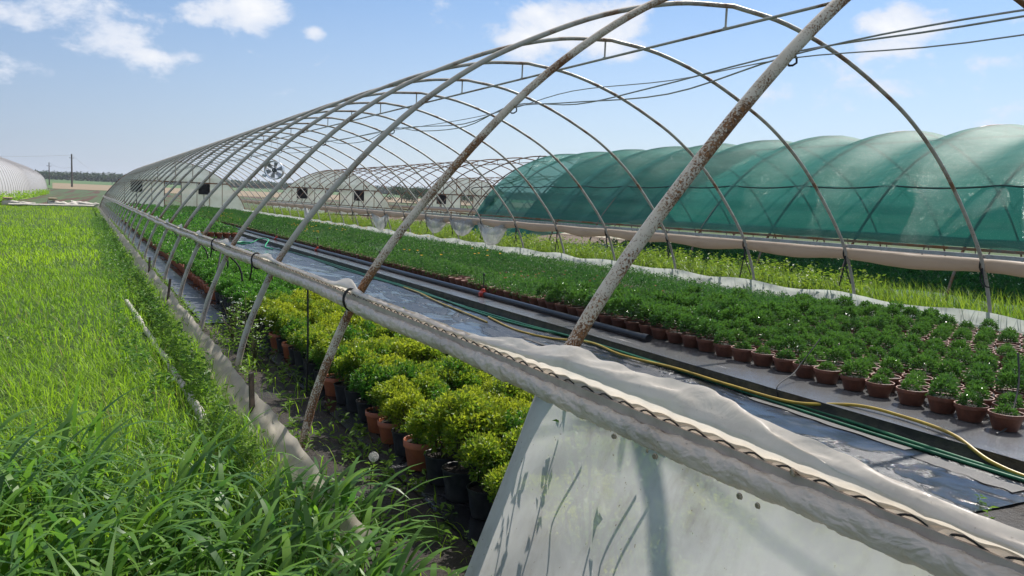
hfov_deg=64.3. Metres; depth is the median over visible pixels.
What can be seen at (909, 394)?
seedling pot
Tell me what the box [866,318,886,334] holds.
seedling pot
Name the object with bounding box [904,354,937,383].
seedling pot
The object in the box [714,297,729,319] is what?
seedling pot
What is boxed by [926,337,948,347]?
seedling pot
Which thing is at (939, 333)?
seedling pot
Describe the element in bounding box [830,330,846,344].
seedling pot
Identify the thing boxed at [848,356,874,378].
seedling pot
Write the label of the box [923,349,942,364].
seedling pot
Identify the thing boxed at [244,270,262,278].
potted plant
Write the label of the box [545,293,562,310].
seedling pot
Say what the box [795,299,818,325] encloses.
seedling pot
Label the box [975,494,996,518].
corner weeds
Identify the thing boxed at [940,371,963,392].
seedling pot
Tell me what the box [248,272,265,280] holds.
potted plant
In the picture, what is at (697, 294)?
seedling pot
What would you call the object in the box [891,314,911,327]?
seedling pot
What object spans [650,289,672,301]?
seedling pot
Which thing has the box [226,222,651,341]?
water pipe
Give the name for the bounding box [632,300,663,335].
seedling pot
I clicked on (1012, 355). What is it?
seedling pot
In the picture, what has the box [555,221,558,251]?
rail tie
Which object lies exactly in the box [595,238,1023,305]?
netted bed plants
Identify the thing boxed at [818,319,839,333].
seedling pot
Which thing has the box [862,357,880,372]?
seedling pot
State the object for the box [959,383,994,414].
seedling pot
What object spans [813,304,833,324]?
seedling pot
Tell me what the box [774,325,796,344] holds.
seedling pot
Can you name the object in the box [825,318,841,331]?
seedling pot
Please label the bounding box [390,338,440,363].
potted bush
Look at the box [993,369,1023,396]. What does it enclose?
seedling pot
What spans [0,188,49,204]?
tunnel verge grass
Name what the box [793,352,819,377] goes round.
seedling pot
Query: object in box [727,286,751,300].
seedling pot
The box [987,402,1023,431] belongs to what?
seedling pot
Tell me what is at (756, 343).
seedling pot
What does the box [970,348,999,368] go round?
seedling pot
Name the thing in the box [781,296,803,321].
seedling pot
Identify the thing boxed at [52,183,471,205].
bare field
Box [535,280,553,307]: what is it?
seedling pot
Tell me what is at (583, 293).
seedling pot
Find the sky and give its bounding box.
[0,0,1023,187]
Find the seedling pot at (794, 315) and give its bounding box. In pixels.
[781,306,802,323]
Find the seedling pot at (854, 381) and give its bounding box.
[837,358,869,390]
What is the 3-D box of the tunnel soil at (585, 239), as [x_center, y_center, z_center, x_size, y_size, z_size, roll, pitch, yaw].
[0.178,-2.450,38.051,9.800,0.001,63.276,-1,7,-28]
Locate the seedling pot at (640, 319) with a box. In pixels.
[630,303,651,322]
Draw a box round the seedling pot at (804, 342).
[785,338,808,351]
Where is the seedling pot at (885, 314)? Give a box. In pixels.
[870,310,893,326]
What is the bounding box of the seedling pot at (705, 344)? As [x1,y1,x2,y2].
[694,318,721,351]
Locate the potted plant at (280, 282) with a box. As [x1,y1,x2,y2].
[276,279,286,285]
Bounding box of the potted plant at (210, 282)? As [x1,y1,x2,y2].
[204,272,226,299]
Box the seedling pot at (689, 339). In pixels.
[675,313,708,347]
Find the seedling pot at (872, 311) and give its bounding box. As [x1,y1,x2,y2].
[862,303,882,315]
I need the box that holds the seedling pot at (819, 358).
[804,346,826,363]
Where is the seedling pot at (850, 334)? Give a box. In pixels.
[842,330,853,340]
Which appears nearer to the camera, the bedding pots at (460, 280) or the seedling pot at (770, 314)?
the seedling pot at (770, 314)
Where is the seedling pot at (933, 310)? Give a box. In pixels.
[925,307,944,321]
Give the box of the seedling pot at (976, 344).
[969,341,993,349]
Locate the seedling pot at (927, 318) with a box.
[914,316,935,330]
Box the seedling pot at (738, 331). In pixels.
[725,327,746,344]
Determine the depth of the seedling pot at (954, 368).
6.38 m
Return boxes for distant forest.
[36,170,421,188]
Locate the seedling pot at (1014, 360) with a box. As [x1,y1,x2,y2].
[1000,357,1023,371]
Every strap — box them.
[210,238,218,257]
[249,252,260,278]
[342,288,352,311]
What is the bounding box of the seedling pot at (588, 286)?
[586,284,598,291]
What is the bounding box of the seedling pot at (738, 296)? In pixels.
[723,294,743,299]
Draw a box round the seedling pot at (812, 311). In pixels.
[803,305,831,328]
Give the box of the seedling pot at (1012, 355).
[1000,351,1023,367]
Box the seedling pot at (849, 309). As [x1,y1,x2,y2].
[837,304,859,317]
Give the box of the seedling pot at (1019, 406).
[991,392,1023,412]
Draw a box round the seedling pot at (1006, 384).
[995,380,1022,390]
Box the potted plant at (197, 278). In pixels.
[191,260,204,285]
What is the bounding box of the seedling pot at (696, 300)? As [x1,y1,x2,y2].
[682,295,709,307]
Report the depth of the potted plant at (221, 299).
10.03 m
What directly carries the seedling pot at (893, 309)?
on the bed slab
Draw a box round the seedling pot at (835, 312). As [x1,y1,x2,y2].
[822,306,837,317]
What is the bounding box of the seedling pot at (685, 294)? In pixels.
[673,289,695,305]
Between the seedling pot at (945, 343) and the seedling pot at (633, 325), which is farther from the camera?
the seedling pot at (633, 325)
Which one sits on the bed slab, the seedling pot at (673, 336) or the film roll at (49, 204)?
the seedling pot at (673, 336)
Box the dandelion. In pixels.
[369,452,378,490]
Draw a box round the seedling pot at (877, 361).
[865,353,882,366]
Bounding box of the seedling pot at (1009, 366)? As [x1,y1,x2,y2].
[996,360,1023,380]
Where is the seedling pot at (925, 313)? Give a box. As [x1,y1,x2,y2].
[915,310,938,326]
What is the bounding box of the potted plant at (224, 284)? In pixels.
[216,276,242,309]
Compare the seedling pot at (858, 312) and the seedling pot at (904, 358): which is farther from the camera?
the seedling pot at (858, 312)
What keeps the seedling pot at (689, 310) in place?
on the bed slab
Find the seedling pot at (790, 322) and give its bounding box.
[780,319,794,328]
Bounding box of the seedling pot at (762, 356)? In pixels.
[751,345,775,365]
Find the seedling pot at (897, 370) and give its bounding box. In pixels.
[876,356,904,379]
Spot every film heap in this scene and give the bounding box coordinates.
[1,197,35,205]
[47,198,77,204]
[70,200,98,205]
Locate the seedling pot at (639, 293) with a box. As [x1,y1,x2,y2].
[631,292,649,301]
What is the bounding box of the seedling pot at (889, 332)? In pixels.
[876,328,899,347]
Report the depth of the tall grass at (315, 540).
3.20 m
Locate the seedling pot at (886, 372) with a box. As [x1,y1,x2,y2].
[870,367,901,391]
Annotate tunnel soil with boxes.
[323,215,995,283]
[616,229,1020,261]
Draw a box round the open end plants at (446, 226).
[390,218,525,239]
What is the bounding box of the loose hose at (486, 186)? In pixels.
[471,156,539,198]
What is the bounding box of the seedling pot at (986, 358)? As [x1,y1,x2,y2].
[969,353,998,374]
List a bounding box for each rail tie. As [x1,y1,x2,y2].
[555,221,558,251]
[665,229,669,257]
[739,242,750,276]
[839,250,850,285]
[979,261,989,287]
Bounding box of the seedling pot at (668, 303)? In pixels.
[656,300,675,323]
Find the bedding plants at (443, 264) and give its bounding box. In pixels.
[163,204,855,307]
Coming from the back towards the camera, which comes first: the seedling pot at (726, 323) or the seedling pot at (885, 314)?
the seedling pot at (885, 314)
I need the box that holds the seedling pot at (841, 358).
[831,349,853,361]
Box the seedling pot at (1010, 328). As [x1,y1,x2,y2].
[998,326,1020,338]
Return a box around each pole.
[69,154,72,186]
[201,252,221,329]
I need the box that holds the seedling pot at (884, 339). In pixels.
[872,335,897,351]
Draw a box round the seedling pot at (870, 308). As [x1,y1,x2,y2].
[860,304,880,316]
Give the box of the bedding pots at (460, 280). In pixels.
[201,216,669,305]
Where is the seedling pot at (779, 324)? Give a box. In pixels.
[773,322,790,328]
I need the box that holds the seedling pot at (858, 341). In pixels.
[842,336,867,353]
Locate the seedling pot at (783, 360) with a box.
[772,348,796,371]
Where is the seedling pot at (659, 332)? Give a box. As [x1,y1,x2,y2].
[647,308,672,339]
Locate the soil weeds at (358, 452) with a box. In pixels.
[199,315,477,575]
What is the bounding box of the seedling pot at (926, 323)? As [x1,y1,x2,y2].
[917,320,932,333]
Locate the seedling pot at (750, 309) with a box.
[735,303,757,316]
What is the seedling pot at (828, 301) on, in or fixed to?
on the bed slab
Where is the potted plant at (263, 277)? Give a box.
[251,273,271,283]
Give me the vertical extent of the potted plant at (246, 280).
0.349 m
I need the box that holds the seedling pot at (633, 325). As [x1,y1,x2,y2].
[616,293,648,331]
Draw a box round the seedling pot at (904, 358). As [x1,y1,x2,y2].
[888,348,911,365]
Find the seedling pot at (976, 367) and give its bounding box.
[964,361,998,384]
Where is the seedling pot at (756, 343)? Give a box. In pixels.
[742,336,764,349]
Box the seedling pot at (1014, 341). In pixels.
[995,330,1020,345]
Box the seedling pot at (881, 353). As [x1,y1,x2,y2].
[862,345,886,360]
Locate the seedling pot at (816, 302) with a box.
[802,298,820,317]
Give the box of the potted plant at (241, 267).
[234,264,250,271]
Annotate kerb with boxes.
[236,232,1023,473]
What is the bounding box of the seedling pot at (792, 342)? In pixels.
[776,333,806,359]
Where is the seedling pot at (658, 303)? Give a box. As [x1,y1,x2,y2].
[641,300,670,324]
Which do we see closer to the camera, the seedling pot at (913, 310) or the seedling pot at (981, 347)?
the seedling pot at (981, 347)
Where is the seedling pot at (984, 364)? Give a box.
[969,360,996,377]
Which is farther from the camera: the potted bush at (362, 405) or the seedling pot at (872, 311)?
the seedling pot at (872, 311)
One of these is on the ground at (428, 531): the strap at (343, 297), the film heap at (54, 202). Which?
the film heap at (54, 202)
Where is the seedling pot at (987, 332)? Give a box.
[973,329,996,344]
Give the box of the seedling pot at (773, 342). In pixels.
[761,338,781,362]
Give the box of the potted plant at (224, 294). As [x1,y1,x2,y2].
[222,284,235,315]
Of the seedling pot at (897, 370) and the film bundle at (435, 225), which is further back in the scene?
the film bundle at (435, 225)
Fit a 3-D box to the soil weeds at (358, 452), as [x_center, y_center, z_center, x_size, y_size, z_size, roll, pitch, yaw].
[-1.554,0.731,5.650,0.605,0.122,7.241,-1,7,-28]
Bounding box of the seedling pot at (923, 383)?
[898,373,929,388]
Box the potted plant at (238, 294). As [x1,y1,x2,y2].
[231,288,256,319]
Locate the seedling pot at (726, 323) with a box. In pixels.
[719,319,737,328]
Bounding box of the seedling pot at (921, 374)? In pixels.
[901,369,933,383]
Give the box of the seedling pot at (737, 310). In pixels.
[720,303,750,334]
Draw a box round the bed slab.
[172,209,1023,460]
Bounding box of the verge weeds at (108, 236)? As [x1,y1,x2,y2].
[89,216,235,472]
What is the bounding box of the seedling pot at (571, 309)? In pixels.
[562,289,584,315]
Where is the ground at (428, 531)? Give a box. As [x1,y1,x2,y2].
[0,177,1023,575]
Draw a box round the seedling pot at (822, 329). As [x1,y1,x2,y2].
[812,324,830,335]
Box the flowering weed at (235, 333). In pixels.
[223,291,265,352]
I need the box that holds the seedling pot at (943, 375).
[928,373,959,393]
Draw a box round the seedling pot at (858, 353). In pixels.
[840,344,864,359]
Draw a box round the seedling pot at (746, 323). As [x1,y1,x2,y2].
[727,317,755,338]
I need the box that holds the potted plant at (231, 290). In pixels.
[225,282,253,318]
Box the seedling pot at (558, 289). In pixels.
[548,280,575,313]
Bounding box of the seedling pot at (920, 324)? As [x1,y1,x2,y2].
[913,322,931,339]
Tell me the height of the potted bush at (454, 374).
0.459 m
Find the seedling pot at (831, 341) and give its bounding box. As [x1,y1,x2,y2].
[816,334,838,352]
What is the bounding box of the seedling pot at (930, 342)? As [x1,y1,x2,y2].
[921,337,946,353]
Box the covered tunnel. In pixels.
[0,157,47,200]
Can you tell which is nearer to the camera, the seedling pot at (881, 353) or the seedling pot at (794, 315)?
the seedling pot at (881, 353)
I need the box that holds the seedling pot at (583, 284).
[573,280,594,290]
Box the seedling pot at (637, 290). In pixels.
[626,287,643,294]
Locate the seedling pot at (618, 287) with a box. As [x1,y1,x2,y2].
[616,284,626,296]
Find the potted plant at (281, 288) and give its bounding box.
[270,285,290,292]
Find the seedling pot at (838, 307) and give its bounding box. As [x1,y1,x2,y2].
[830,304,841,316]
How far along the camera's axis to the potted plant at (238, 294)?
8.95 m
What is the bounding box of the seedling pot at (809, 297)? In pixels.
[795,292,813,299]
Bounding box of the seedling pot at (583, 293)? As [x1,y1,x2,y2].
[572,287,593,316]
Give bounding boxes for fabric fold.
[521,336,545,345]
[749,397,911,449]
[881,473,916,487]
[911,454,1023,491]
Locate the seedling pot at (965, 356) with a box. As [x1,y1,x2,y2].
[944,346,975,368]
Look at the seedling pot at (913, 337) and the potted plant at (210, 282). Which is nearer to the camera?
the seedling pot at (913, 337)
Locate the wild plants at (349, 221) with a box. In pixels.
[251,205,903,296]
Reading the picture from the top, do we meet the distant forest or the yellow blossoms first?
the distant forest
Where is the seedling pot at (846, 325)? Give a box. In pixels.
[839,316,862,335]
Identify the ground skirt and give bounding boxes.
[96,206,376,573]
[243,209,1023,331]
[402,217,840,259]
[551,247,1023,316]
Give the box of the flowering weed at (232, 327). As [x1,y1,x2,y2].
[216,297,246,341]
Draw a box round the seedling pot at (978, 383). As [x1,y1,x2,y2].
[960,377,992,395]
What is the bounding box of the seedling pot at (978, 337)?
[970,333,994,346]
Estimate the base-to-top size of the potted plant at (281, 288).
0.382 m
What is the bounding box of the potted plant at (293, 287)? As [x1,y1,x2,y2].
[286,283,302,289]
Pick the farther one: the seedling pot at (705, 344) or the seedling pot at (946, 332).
the seedling pot at (946, 332)
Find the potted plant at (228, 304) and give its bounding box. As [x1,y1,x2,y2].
[221,287,234,309]
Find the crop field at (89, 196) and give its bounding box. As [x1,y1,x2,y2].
[18,188,471,215]
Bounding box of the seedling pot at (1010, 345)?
[996,342,1019,348]
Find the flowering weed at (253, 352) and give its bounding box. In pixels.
[237,319,272,362]
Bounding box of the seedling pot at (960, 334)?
[949,328,971,342]
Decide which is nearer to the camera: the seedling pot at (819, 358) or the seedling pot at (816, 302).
the seedling pot at (819, 358)
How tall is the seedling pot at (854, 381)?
0.249 m
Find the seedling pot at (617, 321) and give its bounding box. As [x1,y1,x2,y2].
[606,294,634,328]
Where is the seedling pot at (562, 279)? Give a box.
[549,276,576,302]
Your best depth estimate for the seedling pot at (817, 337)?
7.89 m
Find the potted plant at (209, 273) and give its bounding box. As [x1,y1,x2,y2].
[202,265,229,288]
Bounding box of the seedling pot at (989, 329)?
[975,325,999,347]
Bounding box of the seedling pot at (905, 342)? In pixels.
[895,340,917,357]
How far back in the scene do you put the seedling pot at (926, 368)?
6.82 m
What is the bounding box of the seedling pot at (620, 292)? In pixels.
[610,288,626,297]
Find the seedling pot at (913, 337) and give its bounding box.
[895,332,925,354]
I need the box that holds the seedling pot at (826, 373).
[813,360,841,383]
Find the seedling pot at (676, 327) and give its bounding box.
[674,317,695,332]
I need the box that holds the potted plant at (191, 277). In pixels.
[185,260,197,280]
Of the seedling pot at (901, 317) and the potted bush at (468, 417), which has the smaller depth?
the potted bush at (468, 417)
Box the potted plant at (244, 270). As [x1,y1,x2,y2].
[236,267,254,274]
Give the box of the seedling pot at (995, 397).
[994,391,1023,402]
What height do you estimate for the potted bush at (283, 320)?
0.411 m
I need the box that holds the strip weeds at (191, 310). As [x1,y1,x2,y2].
[111,218,211,330]
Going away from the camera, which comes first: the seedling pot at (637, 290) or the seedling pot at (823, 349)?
the seedling pot at (823, 349)
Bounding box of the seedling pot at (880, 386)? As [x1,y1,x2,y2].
[865,373,894,397]
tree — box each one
[384,184,417,202]
[401,183,428,201]
[461,196,472,204]
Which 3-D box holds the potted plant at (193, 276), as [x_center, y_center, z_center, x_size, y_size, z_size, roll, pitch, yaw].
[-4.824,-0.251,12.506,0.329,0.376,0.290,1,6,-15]
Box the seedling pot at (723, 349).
[713,329,737,356]
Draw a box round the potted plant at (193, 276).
[191,260,200,283]
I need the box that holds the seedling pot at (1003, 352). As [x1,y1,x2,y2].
[994,345,1021,366]
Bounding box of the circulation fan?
[262,141,284,179]
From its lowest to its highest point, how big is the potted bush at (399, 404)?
0.378 m
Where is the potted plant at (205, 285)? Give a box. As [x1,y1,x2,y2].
[199,269,210,293]
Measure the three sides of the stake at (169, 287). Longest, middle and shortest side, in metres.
0.360 x 0.036 x 0.025 m
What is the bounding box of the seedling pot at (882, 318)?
[869,314,888,329]
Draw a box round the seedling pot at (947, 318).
[937,313,958,326]
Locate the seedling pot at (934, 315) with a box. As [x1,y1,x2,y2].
[921,310,941,323]
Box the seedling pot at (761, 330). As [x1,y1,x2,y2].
[744,325,772,343]
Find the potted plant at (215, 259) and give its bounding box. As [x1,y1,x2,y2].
[204,256,221,264]
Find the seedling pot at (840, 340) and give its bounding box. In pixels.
[823,330,844,347]
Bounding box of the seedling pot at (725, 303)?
[716,296,743,323]
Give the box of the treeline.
[35,169,429,194]
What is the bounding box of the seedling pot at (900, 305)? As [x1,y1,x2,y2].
[884,300,905,314]
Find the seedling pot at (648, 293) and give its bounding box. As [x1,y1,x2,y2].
[640,288,654,297]
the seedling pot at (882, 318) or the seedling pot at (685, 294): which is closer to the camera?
the seedling pot at (882, 318)
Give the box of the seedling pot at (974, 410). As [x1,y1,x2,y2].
[953,389,988,422]
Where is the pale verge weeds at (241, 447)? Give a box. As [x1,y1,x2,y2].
[125,270,267,486]
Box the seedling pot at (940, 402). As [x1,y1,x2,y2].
[924,376,961,413]
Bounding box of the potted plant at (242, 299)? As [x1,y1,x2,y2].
[236,293,251,324]
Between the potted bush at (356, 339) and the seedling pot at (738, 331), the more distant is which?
the seedling pot at (738, 331)
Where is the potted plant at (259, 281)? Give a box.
[254,278,275,284]
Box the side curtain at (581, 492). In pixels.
[103,196,1023,575]
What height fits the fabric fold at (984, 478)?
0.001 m
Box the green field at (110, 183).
[45,179,462,197]
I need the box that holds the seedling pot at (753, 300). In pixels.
[744,296,759,305]
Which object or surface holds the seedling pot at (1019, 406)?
on the bed slab
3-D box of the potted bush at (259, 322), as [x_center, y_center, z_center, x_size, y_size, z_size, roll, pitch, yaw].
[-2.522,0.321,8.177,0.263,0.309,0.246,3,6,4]
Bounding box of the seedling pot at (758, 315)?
[747,310,770,327]
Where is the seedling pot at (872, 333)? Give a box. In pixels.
[853,326,879,344]
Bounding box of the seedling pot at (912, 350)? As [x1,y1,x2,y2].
[895,342,918,358]
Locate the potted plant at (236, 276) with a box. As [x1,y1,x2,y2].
[227,273,247,278]
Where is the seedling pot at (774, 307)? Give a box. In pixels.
[755,299,785,325]
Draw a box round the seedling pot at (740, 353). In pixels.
[731,340,755,361]
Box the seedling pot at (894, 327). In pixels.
[883,323,902,336]
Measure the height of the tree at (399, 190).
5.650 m
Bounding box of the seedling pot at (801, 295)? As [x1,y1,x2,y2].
[792,292,808,313]
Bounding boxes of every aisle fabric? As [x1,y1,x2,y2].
[107,208,246,237]
[136,236,1023,547]
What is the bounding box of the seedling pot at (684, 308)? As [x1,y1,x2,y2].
[669,304,687,324]
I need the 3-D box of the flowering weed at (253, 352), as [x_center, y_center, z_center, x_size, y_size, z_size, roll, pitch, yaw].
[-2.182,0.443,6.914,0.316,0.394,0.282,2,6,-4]
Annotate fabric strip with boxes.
[103,208,227,322]
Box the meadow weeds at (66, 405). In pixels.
[0,240,130,423]
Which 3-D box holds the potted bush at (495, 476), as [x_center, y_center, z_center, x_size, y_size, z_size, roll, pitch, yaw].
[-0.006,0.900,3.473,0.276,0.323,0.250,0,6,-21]
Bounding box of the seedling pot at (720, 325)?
[705,319,728,341]
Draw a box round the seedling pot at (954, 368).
[932,357,965,383]
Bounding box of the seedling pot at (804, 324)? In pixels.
[793,320,813,333]
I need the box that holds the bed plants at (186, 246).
[106,202,251,263]
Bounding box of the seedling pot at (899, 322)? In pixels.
[891,319,909,336]
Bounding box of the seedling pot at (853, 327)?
[849,317,865,332]
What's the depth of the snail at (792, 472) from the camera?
1.69 m
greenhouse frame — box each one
[100,0,1023,573]
[273,124,1023,300]
[422,177,990,254]
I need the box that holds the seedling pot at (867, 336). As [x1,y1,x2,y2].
[850,332,874,349]
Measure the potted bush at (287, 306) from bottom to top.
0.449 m
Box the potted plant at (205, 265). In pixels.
[193,261,215,288]
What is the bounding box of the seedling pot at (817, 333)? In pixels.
[807,330,823,340]
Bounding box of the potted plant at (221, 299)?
[216,279,227,307]
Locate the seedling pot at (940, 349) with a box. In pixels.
[926,343,945,361]
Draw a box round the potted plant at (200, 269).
[196,266,216,283]
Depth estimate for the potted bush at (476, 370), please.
5.50 m
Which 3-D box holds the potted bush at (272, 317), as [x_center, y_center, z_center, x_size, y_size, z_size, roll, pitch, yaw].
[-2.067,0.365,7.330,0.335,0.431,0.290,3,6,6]
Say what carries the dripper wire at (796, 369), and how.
attached to the kerb
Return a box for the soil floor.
[104,213,1023,575]
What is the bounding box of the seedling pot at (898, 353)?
[882,346,910,379]
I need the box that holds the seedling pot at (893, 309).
[882,305,901,317]
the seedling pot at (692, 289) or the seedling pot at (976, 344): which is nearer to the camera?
the seedling pot at (976, 344)
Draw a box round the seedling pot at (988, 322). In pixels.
[977,318,999,332]
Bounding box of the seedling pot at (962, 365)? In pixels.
[945,360,967,383]
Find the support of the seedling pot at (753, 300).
on the bed slab
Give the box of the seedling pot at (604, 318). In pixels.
[598,297,618,325]
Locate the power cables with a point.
(839, 43)
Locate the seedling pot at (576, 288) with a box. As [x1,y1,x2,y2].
[562,286,582,303]
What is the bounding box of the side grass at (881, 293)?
[351,220,1023,319]
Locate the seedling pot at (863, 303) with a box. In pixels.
[858,300,872,314]
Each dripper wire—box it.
[776,339,819,396]
[995,353,1019,434]
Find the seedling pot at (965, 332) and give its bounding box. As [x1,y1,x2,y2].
[953,327,974,339]
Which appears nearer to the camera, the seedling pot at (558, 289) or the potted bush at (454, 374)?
the potted bush at (454, 374)
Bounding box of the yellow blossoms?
[220,212,500,255]
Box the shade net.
[472,124,1023,251]
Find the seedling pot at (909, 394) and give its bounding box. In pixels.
[896,377,928,405]
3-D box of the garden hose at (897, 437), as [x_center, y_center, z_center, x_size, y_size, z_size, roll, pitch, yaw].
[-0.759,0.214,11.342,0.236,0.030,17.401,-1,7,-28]
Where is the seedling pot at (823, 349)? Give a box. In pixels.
[814,345,830,357]
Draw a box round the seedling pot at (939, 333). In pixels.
[927,329,948,341]
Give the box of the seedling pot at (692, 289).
[681,284,704,295]
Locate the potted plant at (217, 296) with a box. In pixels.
[211,277,226,302]
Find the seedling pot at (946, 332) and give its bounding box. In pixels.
[929,325,950,339]
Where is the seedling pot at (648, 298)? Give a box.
[643,295,661,302]
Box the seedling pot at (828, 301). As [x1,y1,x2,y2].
[821,296,834,307]
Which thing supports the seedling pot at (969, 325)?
on the bed slab
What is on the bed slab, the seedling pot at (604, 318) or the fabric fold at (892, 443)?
the seedling pot at (604, 318)
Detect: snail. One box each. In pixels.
[736,492,742,499]
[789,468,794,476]
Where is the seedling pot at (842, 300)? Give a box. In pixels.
[833,294,856,311]
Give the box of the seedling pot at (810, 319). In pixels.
[799,315,820,329]
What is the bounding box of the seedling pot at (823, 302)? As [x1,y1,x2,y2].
[817,299,829,306]
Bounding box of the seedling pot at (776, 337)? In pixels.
[769,333,786,347]
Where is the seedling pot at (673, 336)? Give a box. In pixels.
[662,309,690,343]
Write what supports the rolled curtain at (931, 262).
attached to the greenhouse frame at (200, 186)
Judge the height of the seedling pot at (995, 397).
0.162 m
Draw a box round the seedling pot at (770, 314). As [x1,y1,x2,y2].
[752,307,780,327]
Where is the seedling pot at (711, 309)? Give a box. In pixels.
[693,301,723,322]
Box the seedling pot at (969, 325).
[956,320,977,331]
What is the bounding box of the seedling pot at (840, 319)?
[834,316,844,328]
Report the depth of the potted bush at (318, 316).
7.18 m
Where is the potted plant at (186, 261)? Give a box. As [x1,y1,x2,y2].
[185,259,198,278]
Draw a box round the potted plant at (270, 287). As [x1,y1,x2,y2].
[268,283,280,290]
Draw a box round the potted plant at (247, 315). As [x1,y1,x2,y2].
[241,305,249,318]
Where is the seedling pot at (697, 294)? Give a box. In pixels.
[692,292,706,297]
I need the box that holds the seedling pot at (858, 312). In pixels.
[847,306,861,317]
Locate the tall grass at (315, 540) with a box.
[0,380,491,575]
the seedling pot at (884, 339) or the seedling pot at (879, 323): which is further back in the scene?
the seedling pot at (879, 323)
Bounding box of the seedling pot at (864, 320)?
[855,315,867,326]
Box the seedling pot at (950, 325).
[941,322,956,333]
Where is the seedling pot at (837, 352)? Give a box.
[823,344,852,378]
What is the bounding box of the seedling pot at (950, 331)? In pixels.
[937,325,952,336]
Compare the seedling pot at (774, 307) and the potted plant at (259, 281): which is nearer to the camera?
the seedling pot at (774, 307)
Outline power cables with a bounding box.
[133,9,1023,178]
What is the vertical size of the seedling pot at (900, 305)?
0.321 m
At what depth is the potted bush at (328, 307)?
7.46 m
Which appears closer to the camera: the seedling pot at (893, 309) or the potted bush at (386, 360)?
the potted bush at (386, 360)
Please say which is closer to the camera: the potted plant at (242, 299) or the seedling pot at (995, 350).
the seedling pot at (995, 350)
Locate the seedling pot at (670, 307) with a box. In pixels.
[659,304,683,329]
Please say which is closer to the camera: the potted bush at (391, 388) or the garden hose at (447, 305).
the potted bush at (391, 388)
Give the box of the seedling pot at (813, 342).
[800,332,818,347]
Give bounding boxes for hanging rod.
[305,290,308,395]
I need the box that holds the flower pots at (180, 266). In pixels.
[121,220,236,272]
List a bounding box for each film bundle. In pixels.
[304,207,311,220]
[371,213,388,229]
[424,217,446,232]
[449,218,474,235]
[477,223,507,245]
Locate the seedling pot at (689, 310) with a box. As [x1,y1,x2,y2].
[683,305,706,316]
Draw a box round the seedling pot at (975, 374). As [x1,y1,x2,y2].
[962,368,995,392]
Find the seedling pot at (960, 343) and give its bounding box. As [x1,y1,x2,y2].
[945,339,973,356]
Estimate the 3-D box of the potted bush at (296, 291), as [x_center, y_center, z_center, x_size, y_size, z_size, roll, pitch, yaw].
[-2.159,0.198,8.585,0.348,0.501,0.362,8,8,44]
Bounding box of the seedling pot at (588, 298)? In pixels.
[583,289,610,321]
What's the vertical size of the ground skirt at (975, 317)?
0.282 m
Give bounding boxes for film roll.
[7,203,94,206]
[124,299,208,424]
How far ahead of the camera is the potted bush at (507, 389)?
4.79 m
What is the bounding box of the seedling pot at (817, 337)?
[805,333,821,345]
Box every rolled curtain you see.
[242,200,1023,277]
[389,205,845,238]
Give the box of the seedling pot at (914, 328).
[905,325,926,344]
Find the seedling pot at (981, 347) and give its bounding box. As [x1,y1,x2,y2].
[971,344,994,356]
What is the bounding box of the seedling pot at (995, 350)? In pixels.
[992,344,1017,353]
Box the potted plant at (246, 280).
[237,277,252,283]
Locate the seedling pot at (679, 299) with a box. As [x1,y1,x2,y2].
[662,290,689,307]
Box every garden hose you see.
[237,238,272,249]
[261,246,1023,482]
[308,256,1023,477]
[403,287,487,322]
[488,316,1023,476]
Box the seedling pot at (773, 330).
[758,325,777,339]
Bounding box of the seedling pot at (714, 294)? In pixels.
[707,291,725,300]
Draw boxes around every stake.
[148,257,150,271]
[166,279,170,300]
[248,372,254,412]
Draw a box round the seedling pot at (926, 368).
[910,353,933,369]
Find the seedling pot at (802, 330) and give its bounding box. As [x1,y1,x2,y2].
[793,326,807,335]
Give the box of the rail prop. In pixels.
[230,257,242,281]
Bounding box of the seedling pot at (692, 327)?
[690,316,714,336]
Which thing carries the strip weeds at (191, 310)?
on the soil floor
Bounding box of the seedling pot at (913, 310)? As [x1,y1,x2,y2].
[901,305,919,321]
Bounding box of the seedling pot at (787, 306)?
[781,301,796,322]
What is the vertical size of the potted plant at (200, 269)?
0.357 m
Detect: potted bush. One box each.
[242,293,274,331]
[249,311,265,335]
[254,297,279,338]
[257,299,285,343]
[263,299,297,348]
[264,306,294,353]
[269,289,292,298]
[275,293,306,304]
[276,311,311,358]
[279,317,312,363]
[286,324,311,369]
[289,323,327,373]
[290,288,306,296]
[290,302,310,312]
[295,291,325,303]
[297,329,332,381]
[301,307,328,323]
[306,298,325,308]
[309,337,354,396]
[309,342,332,388]
[310,299,339,313]
[311,311,342,328]
[320,301,345,314]
[322,321,355,372]
[327,323,371,370]
[328,310,343,318]
[330,344,351,403]
[331,342,381,412]
[341,313,376,327]
[344,337,365,378]
[347,359,405,433]
[350,364,379,422]
[354,319,380,338]
[358,337,397,357]
[365,375,419,444]
[366,333,399,344]
[374,325,396,337]
[376,353,405,406]
[378,386,429,456]
[387,358,412,414]
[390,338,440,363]
[390,358,435,410]
[393,333,414,364]
[399,390,460,486]
[401,418,440,471]
[404,372,448,409]
[416,360,432,365]
[420,358,449,398]
[423,355,482,390]
[424,387,509,502]
[430,385,460,447]
[432,353,454,390]
[436,388,484,460]
[453,384,487,396]
[453,430,513,519]
[454,359,482,388]
[464,399,505,478]
[467,369,497,388]
[480,391,500,404]
[482,378,497,394]
[482,462,508,504]
[483,406,528,469]
[489,377,521,402]
[490,392,529,414]
[500,423,523,458]
[513,387,533,403]
[513,401,531,418]

